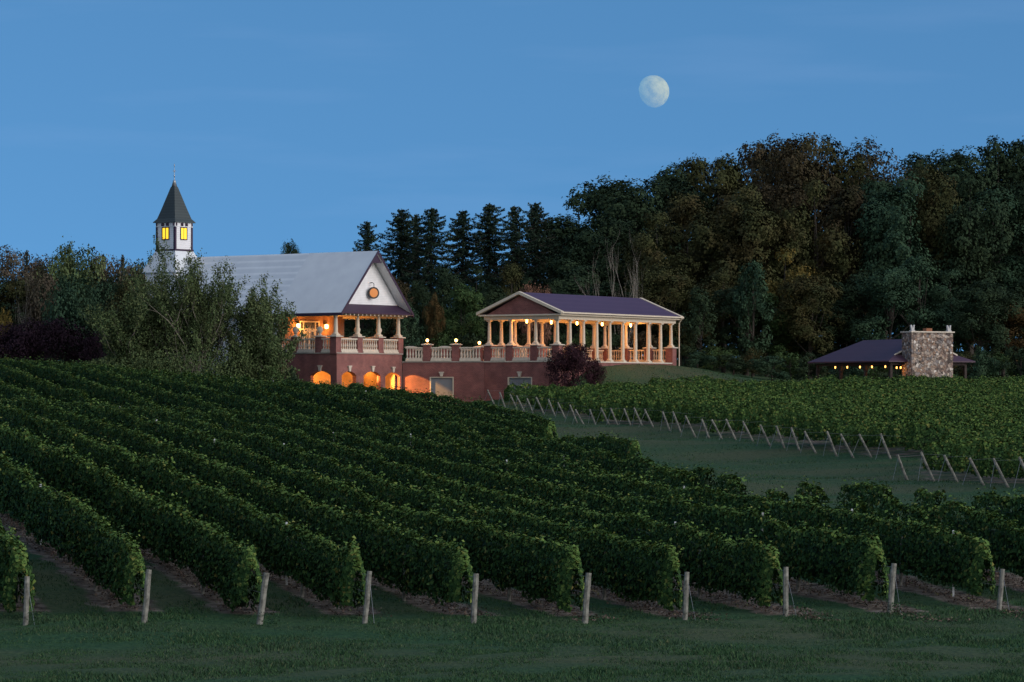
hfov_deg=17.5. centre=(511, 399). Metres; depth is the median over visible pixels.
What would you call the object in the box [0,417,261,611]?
vine row
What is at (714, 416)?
vine row
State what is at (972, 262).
broadleaf tree
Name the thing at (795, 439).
end post
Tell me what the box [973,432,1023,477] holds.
vine row
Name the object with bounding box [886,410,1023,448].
vine row
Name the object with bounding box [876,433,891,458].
end post
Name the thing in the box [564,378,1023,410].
vine row
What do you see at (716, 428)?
end post
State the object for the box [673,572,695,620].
vineyard post
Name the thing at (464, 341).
shrub
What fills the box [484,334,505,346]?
shrub
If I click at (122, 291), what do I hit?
broadleaf tree
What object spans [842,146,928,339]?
broadleaf tree
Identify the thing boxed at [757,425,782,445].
end post
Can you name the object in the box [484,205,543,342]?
spruce tree
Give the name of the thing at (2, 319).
broadleaf tree
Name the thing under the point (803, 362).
shrub
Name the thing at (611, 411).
end post
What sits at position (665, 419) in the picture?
end post
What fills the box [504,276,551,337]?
broadleaf tree
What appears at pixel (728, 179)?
broadleaf tree
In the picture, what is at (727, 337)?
broadleaf tree
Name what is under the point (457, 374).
terrace
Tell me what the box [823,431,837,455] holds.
end post
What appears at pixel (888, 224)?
broadleaf tree
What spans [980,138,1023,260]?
broadleaf tree
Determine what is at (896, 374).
shrub
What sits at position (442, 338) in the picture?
shrub
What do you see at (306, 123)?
sky
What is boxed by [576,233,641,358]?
bare tree
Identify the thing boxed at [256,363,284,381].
shrub
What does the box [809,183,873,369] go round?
broadleaf tree
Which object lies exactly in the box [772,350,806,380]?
shrub
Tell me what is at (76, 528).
vine row
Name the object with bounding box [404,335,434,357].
shrub
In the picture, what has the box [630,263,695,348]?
broadleaf tree
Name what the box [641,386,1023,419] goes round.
vine row
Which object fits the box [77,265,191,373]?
multistem tree
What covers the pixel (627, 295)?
broadleaf tree
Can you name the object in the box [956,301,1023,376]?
broadleaf tree
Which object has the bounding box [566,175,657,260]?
broadleaf tree
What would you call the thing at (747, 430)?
end post
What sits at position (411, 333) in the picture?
broadleaf tree
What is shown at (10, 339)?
purple tree
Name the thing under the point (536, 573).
vine row
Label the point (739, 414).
vine row
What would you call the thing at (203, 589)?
vineyard post
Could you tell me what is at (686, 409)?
vine row
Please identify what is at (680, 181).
broadleaf tree
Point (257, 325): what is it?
multistem tree
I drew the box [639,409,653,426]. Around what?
end post
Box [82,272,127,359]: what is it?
broadleaf tree
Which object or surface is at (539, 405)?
end post
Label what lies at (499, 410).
vine row
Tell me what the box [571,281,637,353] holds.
broadleaf tree
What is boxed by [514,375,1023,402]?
vine row
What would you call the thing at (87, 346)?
purple tree
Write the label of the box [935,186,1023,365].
broadleaf tree
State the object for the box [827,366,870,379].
shrub
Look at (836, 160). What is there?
broadleaf tree
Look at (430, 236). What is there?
spruce tree
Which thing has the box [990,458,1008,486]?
end post
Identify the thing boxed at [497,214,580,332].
broadleaf tree
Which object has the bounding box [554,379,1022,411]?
vine row
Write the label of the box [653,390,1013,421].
vine row
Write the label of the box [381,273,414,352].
broadleaf tree
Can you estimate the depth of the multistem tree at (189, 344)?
300.95 m
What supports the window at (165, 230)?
in the church
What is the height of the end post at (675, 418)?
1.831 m
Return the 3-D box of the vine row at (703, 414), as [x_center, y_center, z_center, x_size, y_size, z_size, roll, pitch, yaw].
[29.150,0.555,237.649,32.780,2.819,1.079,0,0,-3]
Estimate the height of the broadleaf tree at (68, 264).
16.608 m
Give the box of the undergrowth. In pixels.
[344,237,1015,359]
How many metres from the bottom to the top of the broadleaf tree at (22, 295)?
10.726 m
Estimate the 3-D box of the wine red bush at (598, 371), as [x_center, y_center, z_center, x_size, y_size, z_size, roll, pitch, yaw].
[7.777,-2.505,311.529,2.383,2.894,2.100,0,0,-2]
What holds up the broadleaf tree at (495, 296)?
on the ground at (650, 447)
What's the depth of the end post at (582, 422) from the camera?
265.35 m
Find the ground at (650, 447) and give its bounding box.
[0,351,1023,681]
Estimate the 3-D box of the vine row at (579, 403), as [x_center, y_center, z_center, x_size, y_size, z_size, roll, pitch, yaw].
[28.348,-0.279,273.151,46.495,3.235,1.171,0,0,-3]
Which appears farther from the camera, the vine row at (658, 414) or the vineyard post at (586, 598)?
the vine row at (658, 414)
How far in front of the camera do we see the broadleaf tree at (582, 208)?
408.65 m
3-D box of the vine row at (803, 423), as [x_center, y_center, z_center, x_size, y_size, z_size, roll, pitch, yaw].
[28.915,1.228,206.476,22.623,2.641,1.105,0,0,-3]
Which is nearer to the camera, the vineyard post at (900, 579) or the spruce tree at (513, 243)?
the vineyard post at (900, 579)
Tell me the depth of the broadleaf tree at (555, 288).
360.82 m
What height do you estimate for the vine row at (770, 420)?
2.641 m
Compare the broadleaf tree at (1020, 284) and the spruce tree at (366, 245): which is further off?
the spruce tree at (366, 245)
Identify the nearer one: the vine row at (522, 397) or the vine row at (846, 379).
the vine row at (522, 397)
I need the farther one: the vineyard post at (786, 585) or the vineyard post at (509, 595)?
the vineyard post at (509, 595)
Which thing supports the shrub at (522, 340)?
on the ground at (650, 447)
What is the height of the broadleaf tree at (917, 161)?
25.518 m
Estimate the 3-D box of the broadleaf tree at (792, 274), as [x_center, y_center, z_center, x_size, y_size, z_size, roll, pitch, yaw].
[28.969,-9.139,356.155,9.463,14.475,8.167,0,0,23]
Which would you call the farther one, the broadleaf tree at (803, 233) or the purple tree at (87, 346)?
the broadleaf tree at (803, 233)
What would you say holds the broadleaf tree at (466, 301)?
on the ground at (650, 447)
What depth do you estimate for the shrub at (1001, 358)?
336.29 m
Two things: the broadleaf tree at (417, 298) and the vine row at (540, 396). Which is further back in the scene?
the broadleaf tree at (417, 298)
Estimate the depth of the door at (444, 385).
317.18 m
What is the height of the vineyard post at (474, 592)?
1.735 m
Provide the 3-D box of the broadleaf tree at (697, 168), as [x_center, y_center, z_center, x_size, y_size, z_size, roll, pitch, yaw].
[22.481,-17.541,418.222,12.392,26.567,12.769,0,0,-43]
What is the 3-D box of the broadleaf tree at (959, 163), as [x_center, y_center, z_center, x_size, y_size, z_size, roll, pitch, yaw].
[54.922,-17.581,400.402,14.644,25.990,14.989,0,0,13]
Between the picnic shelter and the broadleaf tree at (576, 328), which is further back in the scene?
the broadleaf tree at (576, 328)
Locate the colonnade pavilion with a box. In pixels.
[476,291,683,400]
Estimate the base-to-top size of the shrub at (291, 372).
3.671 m
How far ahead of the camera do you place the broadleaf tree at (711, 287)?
355.62 m
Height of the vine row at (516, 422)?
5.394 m
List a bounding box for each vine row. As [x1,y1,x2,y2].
[0,354,782,606]
[0,360,683,610]
[0,377,584,611]
[0,393,472,605]
[0,400,365,609]
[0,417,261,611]
[0,450,146,605]
[0,518,35,612]
[12,356,889,600]
[51,359,995,596]
[113,364,1023,580]
[129,366,1023,531]
[175,371,641,469]
[244,376,553,437]
[252,378,557,437]
[504,374,1016,401]
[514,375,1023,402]
[527,377,1009,405]
[534,375,1023,408]
[542,376,1018,408]
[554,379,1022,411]
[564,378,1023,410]
[575,382,1017,413]
[587,386,1020,416]
[595,382,1020,422]
[606,382,1015,421]
[609,372,1020,386]
[620,385,1022,422]
[628,385,992,423]
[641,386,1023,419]
[649,372,1022,384]
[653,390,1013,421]
[665,392,978,422]
[681,388,1023,424]
[692,389,1021,423]
[707,393,1023,432]
[721,396,1023,430]
[734,395,1023,432]
[748,399,1023,434]
[766,397,1018,436]
[783,400,1023,438]
[797,399,1023,440]
[812,404,1011,442]
[829,408,1022,445]
[850,405,1023,446]
[867,413,1023,447]
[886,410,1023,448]
[904,413,1023,450]
[922,434,1021,471]
[940,421,1023,440]
[941,429,1017,456]
[941,431,1002,468]
[942,422,1023,439]
[950,433,1023,473]
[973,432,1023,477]
[1001,445,1023,478]
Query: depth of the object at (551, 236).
397.65 m
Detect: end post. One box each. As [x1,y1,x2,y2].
[516,396,524,411]
[532,397,553,413]
[548,399,555,415]
[556,402,574,417]
[566,405,577,422]
[573,409,593,423]
[588,409,595,424]
[595,407,609,424]
[606,408,620,424]
[620,408,630,424]
[632,407,653,425]
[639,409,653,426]
[660,411,680,430]
[671,411,690,431]
[681,415,701,436]
[697,419,709,437]
[707,419,723,438]
[720,419,736,439]
[740,421,763,441]
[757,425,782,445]
[770,426,784,447]
[787,427,800,450]
[800,431,816,452]
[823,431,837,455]
[838,433,853,457]
[851,434,871,456]
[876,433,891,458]
[893,454,917,479]
[918,452,937,481]
[938,455,959,481]
[962,457,996,484]
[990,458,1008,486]
[1014,457,1023,485]
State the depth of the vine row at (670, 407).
244.57 m
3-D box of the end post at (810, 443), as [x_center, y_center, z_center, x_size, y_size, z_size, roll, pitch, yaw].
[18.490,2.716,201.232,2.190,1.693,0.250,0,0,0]
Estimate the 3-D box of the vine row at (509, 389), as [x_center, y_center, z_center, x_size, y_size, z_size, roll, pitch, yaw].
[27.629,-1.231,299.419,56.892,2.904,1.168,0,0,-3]
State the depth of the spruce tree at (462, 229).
391.57 m
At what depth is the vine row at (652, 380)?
304.32 m
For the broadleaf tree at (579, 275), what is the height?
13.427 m
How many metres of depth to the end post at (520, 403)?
287.22 m
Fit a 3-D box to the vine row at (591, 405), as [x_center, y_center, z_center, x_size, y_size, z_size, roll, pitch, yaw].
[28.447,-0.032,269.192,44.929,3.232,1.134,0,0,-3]
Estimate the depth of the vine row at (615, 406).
261.72 m
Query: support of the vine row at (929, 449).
on the ground at (650, 447)
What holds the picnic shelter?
on the ground at (650, 447)
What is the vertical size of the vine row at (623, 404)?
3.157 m
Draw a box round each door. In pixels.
[299,321,319,348]
[430,377,453,401]
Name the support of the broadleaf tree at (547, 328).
on the ground at (650, 447)
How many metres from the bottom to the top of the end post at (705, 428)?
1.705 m
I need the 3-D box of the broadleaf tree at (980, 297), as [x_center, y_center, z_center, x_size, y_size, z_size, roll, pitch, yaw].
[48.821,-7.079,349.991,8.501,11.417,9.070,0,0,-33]
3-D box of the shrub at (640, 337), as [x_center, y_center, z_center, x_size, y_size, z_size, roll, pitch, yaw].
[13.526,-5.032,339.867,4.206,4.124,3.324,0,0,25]
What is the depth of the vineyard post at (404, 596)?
101.49 m
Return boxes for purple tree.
[0,319,38,362]
[14,314,81,361]
[60,324,107,363]
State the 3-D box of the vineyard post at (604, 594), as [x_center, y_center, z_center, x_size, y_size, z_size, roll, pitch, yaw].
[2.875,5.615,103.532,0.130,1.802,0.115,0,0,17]
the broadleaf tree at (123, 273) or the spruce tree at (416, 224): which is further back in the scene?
the spruce tree at (416, 224)
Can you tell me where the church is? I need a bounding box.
[142,164,413,389]
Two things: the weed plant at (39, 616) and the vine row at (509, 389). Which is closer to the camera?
the weed plant at (39, 616)
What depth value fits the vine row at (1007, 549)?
136.27 m
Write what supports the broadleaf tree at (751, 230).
on the ground at (650, 447)
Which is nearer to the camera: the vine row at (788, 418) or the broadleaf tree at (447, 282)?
the vine row at (788, 418)
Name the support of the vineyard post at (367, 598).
on the ground at (650, 447)
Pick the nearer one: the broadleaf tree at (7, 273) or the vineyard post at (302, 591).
the vineyard post at (302, 591)
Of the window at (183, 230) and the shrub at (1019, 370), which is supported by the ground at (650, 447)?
the shrub at (1019, 370)
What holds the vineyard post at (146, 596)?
on the ground at (650, 447)
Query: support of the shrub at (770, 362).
on the ground at (650, 447)
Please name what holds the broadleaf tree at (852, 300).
on the ground at (650, 447)
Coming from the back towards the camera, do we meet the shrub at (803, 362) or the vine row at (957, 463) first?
the shrub at (803, 362)
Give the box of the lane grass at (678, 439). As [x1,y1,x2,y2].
[496,404,1023,532]
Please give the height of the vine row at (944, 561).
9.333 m
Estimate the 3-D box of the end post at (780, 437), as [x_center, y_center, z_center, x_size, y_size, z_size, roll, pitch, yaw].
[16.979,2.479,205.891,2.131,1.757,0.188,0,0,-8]
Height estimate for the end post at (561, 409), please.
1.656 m
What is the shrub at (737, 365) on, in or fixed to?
on the ground at (650, 447)
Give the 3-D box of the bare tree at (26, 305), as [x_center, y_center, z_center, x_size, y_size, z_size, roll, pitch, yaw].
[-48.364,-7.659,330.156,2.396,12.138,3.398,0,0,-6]
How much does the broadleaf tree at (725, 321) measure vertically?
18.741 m
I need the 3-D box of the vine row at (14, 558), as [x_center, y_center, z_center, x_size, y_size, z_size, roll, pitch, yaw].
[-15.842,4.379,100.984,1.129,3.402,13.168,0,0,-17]
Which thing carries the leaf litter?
on the ground at (650, 447)
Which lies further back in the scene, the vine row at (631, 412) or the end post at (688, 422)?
the vine row at (631, 412)
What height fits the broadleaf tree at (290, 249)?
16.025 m
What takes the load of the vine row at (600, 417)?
on the ground at (650, 447)
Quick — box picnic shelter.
[808,325,974,378]
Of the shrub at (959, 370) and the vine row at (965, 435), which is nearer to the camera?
the vine row at (965, 435)
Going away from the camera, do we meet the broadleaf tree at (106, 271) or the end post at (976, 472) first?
the end post at (976, 472)
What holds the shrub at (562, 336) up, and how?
on the ground at (650, 447)
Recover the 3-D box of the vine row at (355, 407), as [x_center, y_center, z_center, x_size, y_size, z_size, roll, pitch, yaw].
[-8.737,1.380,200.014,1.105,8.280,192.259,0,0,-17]
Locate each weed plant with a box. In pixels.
[27,610,51,624]
[254,612,282,625]
[686,608,713,620]
[786,602,817,617]
[885,602,908,614]
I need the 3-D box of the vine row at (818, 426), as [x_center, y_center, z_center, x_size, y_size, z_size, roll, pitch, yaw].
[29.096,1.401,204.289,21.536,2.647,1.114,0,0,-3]
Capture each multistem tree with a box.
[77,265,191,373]
[122,231,272,379]
[210,276,312,380]
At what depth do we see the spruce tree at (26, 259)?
367.94 m
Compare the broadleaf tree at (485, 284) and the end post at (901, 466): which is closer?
the end post at (901, 466)
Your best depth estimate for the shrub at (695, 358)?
332.66 m
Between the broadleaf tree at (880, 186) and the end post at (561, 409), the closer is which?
the end post at (561, 409)
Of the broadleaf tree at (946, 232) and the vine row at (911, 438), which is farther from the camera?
the broadleaf tree at (946, 232)
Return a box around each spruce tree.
[23,250,28,271]
[344,221,388,348]
[373,208,433,371]
[392,214,432,333]
[400,207,468,356]
[438,210,491,356]
[464,203,525,287]
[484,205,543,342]
[495,202,558,292]
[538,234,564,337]
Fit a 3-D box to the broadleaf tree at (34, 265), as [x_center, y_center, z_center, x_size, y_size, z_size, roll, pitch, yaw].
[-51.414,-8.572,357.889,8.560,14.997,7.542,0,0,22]
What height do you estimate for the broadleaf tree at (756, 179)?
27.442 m
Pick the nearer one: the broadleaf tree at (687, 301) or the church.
the church
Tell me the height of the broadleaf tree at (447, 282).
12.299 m
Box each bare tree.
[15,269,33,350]
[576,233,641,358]
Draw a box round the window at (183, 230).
[180,227,186,239]
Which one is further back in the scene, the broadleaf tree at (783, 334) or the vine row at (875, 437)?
the broadleaf tree at (783, 334)
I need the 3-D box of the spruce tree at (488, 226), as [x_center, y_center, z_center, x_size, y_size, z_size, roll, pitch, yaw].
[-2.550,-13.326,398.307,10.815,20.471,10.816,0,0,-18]
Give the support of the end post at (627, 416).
on the ground at (650, 447)
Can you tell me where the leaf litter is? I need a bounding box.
[0,514,1023,622]
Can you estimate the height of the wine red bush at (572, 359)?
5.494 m
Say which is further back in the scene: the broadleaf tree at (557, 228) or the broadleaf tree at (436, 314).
the broadleaf tree at (557, 228)
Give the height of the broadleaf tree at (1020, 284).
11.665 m
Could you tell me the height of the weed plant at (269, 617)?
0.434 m
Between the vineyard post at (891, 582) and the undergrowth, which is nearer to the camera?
the vineyard post at (891, 582)
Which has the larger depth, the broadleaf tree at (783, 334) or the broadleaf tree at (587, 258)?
the broadleaf tree at (587, 258)
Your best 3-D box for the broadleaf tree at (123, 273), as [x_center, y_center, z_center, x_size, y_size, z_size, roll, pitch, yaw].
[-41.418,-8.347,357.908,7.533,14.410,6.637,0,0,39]
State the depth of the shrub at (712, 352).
336.26 m
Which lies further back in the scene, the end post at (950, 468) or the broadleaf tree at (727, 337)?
the broadleaf tree at (727, 337)
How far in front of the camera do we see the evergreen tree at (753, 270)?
345.67 m
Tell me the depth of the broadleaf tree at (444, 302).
357.47 m
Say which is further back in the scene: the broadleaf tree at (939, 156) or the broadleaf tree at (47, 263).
the broadleaf tree at (939, 156)
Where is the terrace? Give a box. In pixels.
[402,344,484,404]
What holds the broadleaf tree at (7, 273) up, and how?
on the ground at (650, 447)
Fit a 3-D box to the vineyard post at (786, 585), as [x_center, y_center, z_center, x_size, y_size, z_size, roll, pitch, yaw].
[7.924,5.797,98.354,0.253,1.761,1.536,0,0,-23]
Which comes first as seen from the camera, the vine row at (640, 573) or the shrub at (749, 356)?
the vine row at (640, 573)
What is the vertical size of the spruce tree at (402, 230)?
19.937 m
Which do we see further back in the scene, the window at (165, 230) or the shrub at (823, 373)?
the shrub at (823, 373)
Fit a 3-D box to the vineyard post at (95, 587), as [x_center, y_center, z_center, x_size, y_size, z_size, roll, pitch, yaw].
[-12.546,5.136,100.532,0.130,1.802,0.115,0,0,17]
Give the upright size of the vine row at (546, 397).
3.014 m
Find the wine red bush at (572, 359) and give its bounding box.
[543,341,597,386]
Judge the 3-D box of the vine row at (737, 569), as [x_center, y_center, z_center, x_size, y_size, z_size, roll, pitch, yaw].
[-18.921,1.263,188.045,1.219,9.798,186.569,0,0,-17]
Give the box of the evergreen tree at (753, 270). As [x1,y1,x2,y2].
[731,258,774,375]
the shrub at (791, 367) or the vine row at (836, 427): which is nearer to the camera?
the vine row at (836, 427)
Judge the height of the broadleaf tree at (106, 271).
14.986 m
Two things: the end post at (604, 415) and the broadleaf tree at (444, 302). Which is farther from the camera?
the broadleaf tree at (444, 302)
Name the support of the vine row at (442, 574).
on the ground at (650, 447)
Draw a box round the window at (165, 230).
[162,227,168,239]
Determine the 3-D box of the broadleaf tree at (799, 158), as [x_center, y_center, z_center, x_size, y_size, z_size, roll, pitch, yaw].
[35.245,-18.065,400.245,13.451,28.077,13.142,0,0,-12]
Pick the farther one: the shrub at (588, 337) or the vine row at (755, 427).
the shrub at (588, 337)
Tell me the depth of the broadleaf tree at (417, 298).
355.28 m
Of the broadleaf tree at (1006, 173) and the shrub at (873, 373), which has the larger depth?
the broadleaf tree at (1006, 173)
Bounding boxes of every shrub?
[217,359,248,376]
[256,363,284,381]
[284,367,298,381]
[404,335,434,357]
[430,330,462,353]
[451,332,486,357]
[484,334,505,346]
[517,331,539,356]
[544,331,566,348]
[563,329,591,352]
[598,333,632,359]
[629,331,664,359]
[662,335,692,361]
[681,351,717,367]
[693,346,738,370]
[709,353,751,374]
[738,347,766,377]
[748,355,793,380]
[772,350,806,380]
[794,351,829,380]
[810,357,845,380]
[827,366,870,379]
[862,366,888,378]
[880,366,901,378]
[953,350,976,376]
[967,345,1000,378]
[984,353,1016,377]
[1000,344,1023,376]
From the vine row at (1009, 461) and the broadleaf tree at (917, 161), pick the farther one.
the broadleaf tree at (917, 161)
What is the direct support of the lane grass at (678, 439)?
on the ground at (650, 447)
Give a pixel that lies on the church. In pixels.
(334, 290)
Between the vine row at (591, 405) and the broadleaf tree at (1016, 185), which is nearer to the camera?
the vine row at (591, 405)
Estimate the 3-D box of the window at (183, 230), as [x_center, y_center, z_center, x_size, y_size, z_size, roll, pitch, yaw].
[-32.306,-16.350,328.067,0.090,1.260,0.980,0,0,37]
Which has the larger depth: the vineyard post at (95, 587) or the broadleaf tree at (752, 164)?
the broadleaf tree at (752, 164)
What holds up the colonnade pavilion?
on the ground at (650, 447)
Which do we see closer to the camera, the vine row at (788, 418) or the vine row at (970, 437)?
the vine row at (970, 437)
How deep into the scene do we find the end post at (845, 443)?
195.73 m
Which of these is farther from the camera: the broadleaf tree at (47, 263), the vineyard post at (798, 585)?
the broadleaf tree at (47, 263)
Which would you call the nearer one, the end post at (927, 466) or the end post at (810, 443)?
the end post at (927, 466)
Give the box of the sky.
[0,0,1023,359]
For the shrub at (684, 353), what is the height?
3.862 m
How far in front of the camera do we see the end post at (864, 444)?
192.93 m
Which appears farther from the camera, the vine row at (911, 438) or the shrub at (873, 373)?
the shrub at (873, 373)
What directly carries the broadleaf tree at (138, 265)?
on the ground at (650, 447)
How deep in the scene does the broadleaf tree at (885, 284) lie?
348.78 m
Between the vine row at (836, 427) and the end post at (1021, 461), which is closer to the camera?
the end post at (1021, 461)
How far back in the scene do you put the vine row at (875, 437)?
195.68 m
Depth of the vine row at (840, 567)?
118.11 m
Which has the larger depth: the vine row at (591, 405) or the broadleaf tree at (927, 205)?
the broadleaf tree at (927, 205)
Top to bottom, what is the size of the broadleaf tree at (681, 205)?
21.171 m
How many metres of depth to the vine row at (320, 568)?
109.77 m
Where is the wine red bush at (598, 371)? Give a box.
[583,358,607,383]
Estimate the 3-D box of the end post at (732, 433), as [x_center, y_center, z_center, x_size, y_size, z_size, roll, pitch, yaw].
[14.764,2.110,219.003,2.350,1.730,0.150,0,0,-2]
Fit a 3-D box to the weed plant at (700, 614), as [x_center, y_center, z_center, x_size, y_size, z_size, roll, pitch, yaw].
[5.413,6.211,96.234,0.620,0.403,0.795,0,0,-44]
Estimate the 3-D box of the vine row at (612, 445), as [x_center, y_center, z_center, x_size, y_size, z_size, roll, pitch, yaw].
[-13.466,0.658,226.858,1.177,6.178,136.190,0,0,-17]
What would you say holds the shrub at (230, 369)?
on the ground at (650, 447)
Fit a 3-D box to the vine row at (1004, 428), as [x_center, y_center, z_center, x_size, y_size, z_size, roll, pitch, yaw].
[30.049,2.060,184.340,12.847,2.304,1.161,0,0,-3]
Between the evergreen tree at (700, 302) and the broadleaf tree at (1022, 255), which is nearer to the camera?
the evergreen tree at (700, 302)
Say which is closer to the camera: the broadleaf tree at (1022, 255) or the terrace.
the terrace
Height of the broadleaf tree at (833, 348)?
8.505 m
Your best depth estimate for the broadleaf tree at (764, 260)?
375.31 m
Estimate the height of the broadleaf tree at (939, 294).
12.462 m
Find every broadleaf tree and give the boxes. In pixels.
[0,244,37,321]
[0,275,29,324]
[0,277,41,352]
[0,306,12,352]
[12,251,55,355]
[17,268,60,359]
[24,256,79,272]
[32,236,111,362]
[38,267,113,363]
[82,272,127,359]
[83,250,127,312]
[99,277,156,330]
[106,256,145,295]
[133,258,145,276]
[281,239,299,253]
[344,318,393,347]
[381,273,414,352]
[393,302,425,364]
[394,280,434,352]
[421,293,446,356]
[424,294,465,345]
[426,265,469,350]
[434,281,487,346]
[459,264,494,345]
[470,283,509,352]
[495,261,523,343]
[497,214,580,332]
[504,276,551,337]
[518,281,553,345]
[531,195,591,273]
[543,230,630,336]
[544,279,569,344]
[545,254,622,343]
[553,292,614,345]
[556,212,647,359]
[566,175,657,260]
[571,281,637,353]
[577,178,689,274]
[601,162,720,264]
[612,210,705,359]
[612,280,678,357]
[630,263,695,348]
[637,288,719,365]
[644,190,736,366]
[649,153,718,355]
[677,151,757,347]
[677,183,805,317]
[685,268,762,372]
[689,212,742,368]
[707,140,772,320]
[709,283,787,375]
[725,223,826,336]
[734,292,805,376]
[739,178,832,361]
[741,132,817,343]
[757,132,842,356]
[758,247,819,376]
[763,273,849,379]
[769,179,868,368]
[788,303,871,376]
[808,134,884,337]
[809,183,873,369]
[819,271,889,348]
[840,135,892,187]
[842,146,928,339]
[842,176,915,367]
[848,265,929,376]
[851,152,955,322]
[853,170,957,328]
[887,252,960,352]
[890,203,992,297]
[899,145,991,210]
[899,163,982,326]
[915,268,991,354]
[916,145,1015,353]
[929,173,1014,357]
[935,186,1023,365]
[939,279,1023,356]
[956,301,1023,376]
[975,135,1023,282]
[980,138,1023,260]
[991,277,1023,340]
[998,178,1023,283]
[1015,235,1023,282]
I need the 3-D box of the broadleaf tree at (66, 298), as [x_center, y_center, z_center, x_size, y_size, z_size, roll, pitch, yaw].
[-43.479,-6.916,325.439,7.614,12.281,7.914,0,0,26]
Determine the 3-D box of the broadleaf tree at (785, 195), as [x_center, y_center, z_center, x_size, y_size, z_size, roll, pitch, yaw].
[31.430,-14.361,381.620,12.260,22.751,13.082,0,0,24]
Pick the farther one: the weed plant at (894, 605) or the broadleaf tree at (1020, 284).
the broadleaf tree at (1020, 284)
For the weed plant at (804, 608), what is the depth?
97.19 m
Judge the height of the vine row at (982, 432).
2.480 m
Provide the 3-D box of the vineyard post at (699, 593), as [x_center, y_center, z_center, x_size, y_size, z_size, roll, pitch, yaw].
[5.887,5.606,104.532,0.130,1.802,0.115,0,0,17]
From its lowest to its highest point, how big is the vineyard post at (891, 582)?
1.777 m
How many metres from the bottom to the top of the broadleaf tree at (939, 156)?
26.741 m
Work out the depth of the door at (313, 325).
317.65 m
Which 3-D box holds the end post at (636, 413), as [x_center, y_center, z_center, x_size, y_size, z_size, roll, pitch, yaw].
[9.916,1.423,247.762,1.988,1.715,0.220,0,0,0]
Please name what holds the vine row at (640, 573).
on the ground at (650, 447)
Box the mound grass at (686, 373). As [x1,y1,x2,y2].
[576,364,773,383]
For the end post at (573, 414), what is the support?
on the ground at (650, 447)
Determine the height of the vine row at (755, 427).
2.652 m
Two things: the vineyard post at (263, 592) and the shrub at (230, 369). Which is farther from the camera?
the shrub at (230, 369)
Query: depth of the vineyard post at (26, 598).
94.01 m
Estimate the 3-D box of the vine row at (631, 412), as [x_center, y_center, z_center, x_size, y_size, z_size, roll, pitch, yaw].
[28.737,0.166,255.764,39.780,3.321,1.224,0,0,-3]
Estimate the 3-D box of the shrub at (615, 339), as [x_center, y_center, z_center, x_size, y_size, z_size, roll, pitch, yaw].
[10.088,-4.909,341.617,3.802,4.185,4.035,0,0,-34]
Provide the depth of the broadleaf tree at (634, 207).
397.83 m
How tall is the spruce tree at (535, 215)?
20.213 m
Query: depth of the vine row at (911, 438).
190.26 m
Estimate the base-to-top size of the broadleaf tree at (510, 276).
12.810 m
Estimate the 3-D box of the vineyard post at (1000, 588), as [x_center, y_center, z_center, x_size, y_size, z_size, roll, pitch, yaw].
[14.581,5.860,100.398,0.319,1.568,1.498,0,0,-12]
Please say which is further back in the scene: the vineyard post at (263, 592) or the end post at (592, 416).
the end post at (592, 416)
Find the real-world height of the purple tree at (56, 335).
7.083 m
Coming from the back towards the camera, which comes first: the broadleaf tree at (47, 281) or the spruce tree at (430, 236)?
the spruce tree at (430, 236)
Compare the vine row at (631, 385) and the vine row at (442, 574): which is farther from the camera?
the vine row at (631, 385)
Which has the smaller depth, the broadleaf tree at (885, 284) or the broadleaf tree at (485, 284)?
the broadleaf tree at (885, 284)
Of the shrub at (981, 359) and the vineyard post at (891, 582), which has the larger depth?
the shrub at (981, 359)
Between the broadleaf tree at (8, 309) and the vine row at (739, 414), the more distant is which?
the broadleaf tree at (8, 309)
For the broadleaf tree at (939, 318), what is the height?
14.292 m
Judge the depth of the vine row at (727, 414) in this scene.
227.80 m
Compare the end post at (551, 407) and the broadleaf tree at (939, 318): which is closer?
the end post at (551, 407)
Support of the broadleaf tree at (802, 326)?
on the ground at (650, 447)
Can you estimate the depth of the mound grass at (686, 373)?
324.02 m
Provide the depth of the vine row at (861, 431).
198.38 m
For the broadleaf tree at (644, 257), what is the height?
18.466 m
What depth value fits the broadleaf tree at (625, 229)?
381.14 m
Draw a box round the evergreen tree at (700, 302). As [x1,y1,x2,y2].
[680,286,719,362]
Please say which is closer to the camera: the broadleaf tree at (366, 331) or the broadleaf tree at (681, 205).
the broadleaf tree at (366, 331)
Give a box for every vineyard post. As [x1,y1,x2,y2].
[20,576,34,625]
[94,545,97,590]
[139,569,151,622]
[201,545,204,593]
[252,572,268,624]
[301,549,304,596]
[357,571,373,623]
[402,552,405,600]
[463,573,478,622]
[507,559,510,600]
[574,573,591,623]
[602,551,605,599]
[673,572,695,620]
[698,550,701,598]
[775,567,794,616]
[796,545,799,591]
[876,563,900,612]
[899,537,902,585]
[985,569,1008,609]

